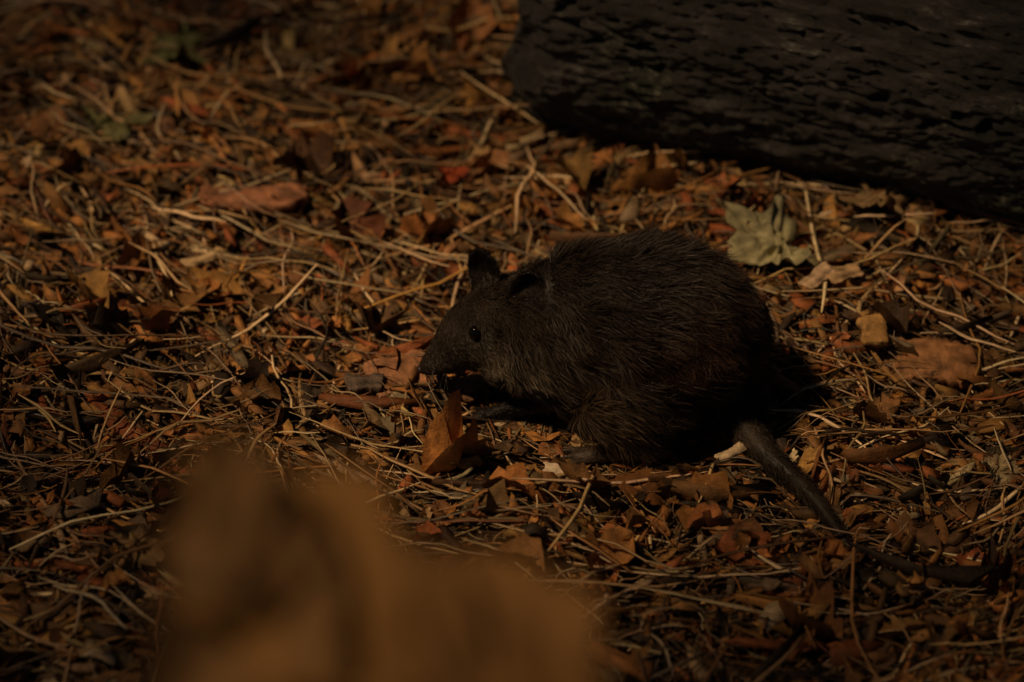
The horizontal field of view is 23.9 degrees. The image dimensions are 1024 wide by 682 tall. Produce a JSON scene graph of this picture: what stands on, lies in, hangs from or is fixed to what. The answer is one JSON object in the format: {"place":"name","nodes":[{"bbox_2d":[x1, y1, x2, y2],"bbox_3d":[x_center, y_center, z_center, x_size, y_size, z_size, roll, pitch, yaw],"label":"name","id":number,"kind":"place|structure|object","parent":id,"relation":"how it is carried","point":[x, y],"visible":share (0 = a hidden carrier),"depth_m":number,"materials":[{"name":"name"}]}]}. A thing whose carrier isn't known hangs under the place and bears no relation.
{"place":"outdoors","nodes":[
{"label":"outdoors","id":0,"kind":"place"},
{"bbox_2d":[0,0,1023,681],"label":"ground","id":1,"kind":"structure","parent":0,"point":[695,542],"depth_m":2.46,"materials":[{"name":"brown plant"}]},
{"bbox_2d":[145,421,604,681],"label":"dry leaf branch","id":2,"kind":"object","parent":1,"relation":"on","point":[276,573],"visible":1,"depth_m":1.00,"materials":[{"name":"brown plant"}]},
{"bbox_2d":[0,0,1023,681],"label":"wood chip litter","id":3,"kind":"object","parent":1,"relation":"on","point":[966,574],"visible":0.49,"depth_m":2.43,"materials":[{"name":"brown wood"}]},
{"bbox_2d":[77,104,152,144],"bbox_3d":[-0.462,-0.252,2.786,0.078,0.042,0.080,26,45,29],"label":"fallen maple leaf","id":4,"kind":"object","parent":3,"relation":"on","point":[108,125],"visible":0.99,"depth_m":2.78,"materials":[{"name":"plant"}]},
{"bbox_2d":[104,524,162,571],"bbox_3d":[-0.335,0.184,2.176,0.060,0.033,0.063,15,40,18],"label":"fallen maple leaf","id":5,"kind":"object","parent":3,"relation":"on","point":[149,555],"visible":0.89,"depth_m":2.17,"materials":[{"name":"brown plant"}]},
{"bbox_2d":[137,22,208,64],"bbox_3d":[-0.407,-0.352,2.907,0.090,0.046,0.087,0,38,0],"label":"fallen maple leaf","id":6,"kind":"object","parent":3,"relation":"on","point":[188,35],"visible":1,"depth_m":2.92,"materials":[{"name":"plant"}]},
{"bbox_2d":[180,251,214,267],"bbox_3d":[-0.336,-0.087,2.584,0.036,0.008,0.028,0,38,0],"label":"wood chip","id":7,"kind":"object","parent":3,"relation":"on","point":[204,258],"visible":1,"depth_m":2.58,"materials":[{"name":"beige wood"}]},
{"bbox_2d":[197,183,308,213],"bbox_3d":[-0.285,-0.158,2.663,0.123,0.022,0.041,0,38,0],"label":"bark piece","id":8,"kind":"object","parent":3,"relation":"on","point":[290,196],"visible":1,"depth_m":2.65,"materials":[{"name":"brown wood"}]},
{"bbox_2d":[344,373,383,394],"bbox_3d":[-0.148,0.043,2.408,0.040,0.018,0.026,0,38,0],"label":"pine cone","id":9,"kind":"object","parent":3,"relation":"on","point":[361,384],"visible":1,"depth_m":2.40,"materials":[{"name":"plant"}]},
{"bbox_2d":[363,349,442,396],"bbox_3d":[-0.110,0.033,2.430,0.076,0.016,0.057,-19,42,-22],"label":"bark piece","id":10,"kind":"object","parent":3,"relation":"on","point":[405,366],"visible":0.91,"depth_m":2.43,"materials":[{"name":"brown wood"}]},
{"bbox_2d":[437,164,469,184],"bbox_3d":[-0.065,-0.187,2.695,0.036,0.021,0.032,0,38,0],"label":"fallen maple leaf","id":11,"kind":"object","parent":3,"relation":"on","point":[450,175],"visible":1,"depth_m":2.69,"materials":[{"name":"red plant"}]},
{"bbox_2d":[443,370,492,402],"bbox_3d":[-0.045,0.043,2.424,0.042,0.011,0.050,25,44,29],"label":"bark piece","id":12,"kind":"object","parent":3,"relation":"on","point":[471,385],"visible":0.77,"depth_m":2.42,"materials":[{"name":"black wood"}]},
{"bbox_2d":[542,462,590,485],"bbox_3d":[0.053,0.126,2.286,0.049,0.006,0.031,0,38,0],"label":"wood chip","id":13,"kind":"object","parent":3,"relation":"on","point":[555,468],"visible":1,"depth_m":2.29,"materials":[{"name":"beige wood"}]},
{"bbox_2d":[416,223,855,550],"bbox_3d":[0.152,0.000,2.324,0.479,0.220,0.216,17,41,21],"label":"potoroo","id":14,"kind":"object","parent":3,"relation":"on","point":[644,345],"visible":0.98,"depth_m":2.29,"materials":[{"name":"fur"}]},
{"bbox_2d":[714,442,746,461],"bbox_3d":[0.209,0.106,2.317,0.033,0.006,0.030,0,38,0],"label":"wood chip","id":15,"kind":"object","parent":3,"relation":"on","point":[738,448],"visible":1,"depth_m":2.31,"materials":[{"name":"beige wood"}]},
{"bbox_2d":[714,195,817,266],"bbox_3d":[0.276,-0.100,2.572,0.121,0.066,0.125,0,38,0],"label":"fallen maple leaf","id":16,"kind":"object","parent":3,"relation":"on","point":[770,236],"visible":0.98,"depth_m":2.57,"materials":[{"name":"beige plant"}]},
{"bbox_2d":[798,261,834,289],"bbox_3d":[0.315,-0.067,2.506,0.041,0.008,0.046,0,38,0],"label":"wood chip","id":17,"kind":"object","parent":3,"relation":"on","point":[815,278],"visible":1,"depth_m":2.50,"materials":[{"name":"brown wood"}]},
{"bbox_2d":[825,263,863,283],"bbox_3d":[0.344,-0.071,2.515,0.044,0.006,0.035,0,38,0],"label":"wood chip","id":18,"kind":"object","parent":3,"relation":"on","point":[842,274],"visible":1,"depth_m":2.51,"materials":[{"name":"brown wood"}]},
{"bbox_2d":[856,310,888,347],"bbox_3d":[0.365,-0.012,2.447,0.032,0.012,0.055,0,38,0],"label":"bark piece","id":19,"kind":"object","parent":3,"relation":"on","point":[873,328],"visible":1,"depth_m":2.44,"materials":[{"name":"brown wood"}]},
{"bbox_2d":[838,179,911,222],"bbox_3d":[0.395,-0.155,2.607,0.085,0.050,0.081,12,40,15],"label":"fallen maple leaf","id":20,"kind":"object","parent":3,"relation":"on","point":[895,199],"visible":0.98,"depth_m":2.61,"materials":[{"name":"brown plant"}]},
{"bbox_2d":[885,336,980,389],"bbox_3d":[0.424,0.023,2.445,0.096,0.026,0.066,0,38,0],"label":"fallen dry leaf","id":21,"kind":"object","parent":3,"relation":"on","point":[950,361],"visible":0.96,"depth_m":2.44,"materials":[{"name":"brown plant"}]},
{"bbox_2d":[980,453,1021,490],"bbox_3d":[0.466,0.119,2.304,0.039,0.027,0.039,-11,39,-14],"label":"fallen maple leaf","id":22,"kind":"object","parent":3,"relation":"on","point":[1000,467],"visible":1,"depth_m":2.30,"materials":[{"name":"brown plant"}]},
{"bbox_2d":[0,0,1023,681],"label":"leaf litter","id":23,"kind":"object","parent":1,"relation":"on","point":[448,444],"visible":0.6,"depth_m":2.45,"materials":[{"name":"brown plant"}]},
{"bbox_2d":[500,0,1023,226],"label":"fallen log","id":24,"kind":"object","parent":1,"relation":"on","point":[923,100],"visible":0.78,"depth_m":2.57,"materials":[{"name":"brown wood"}]}
]}

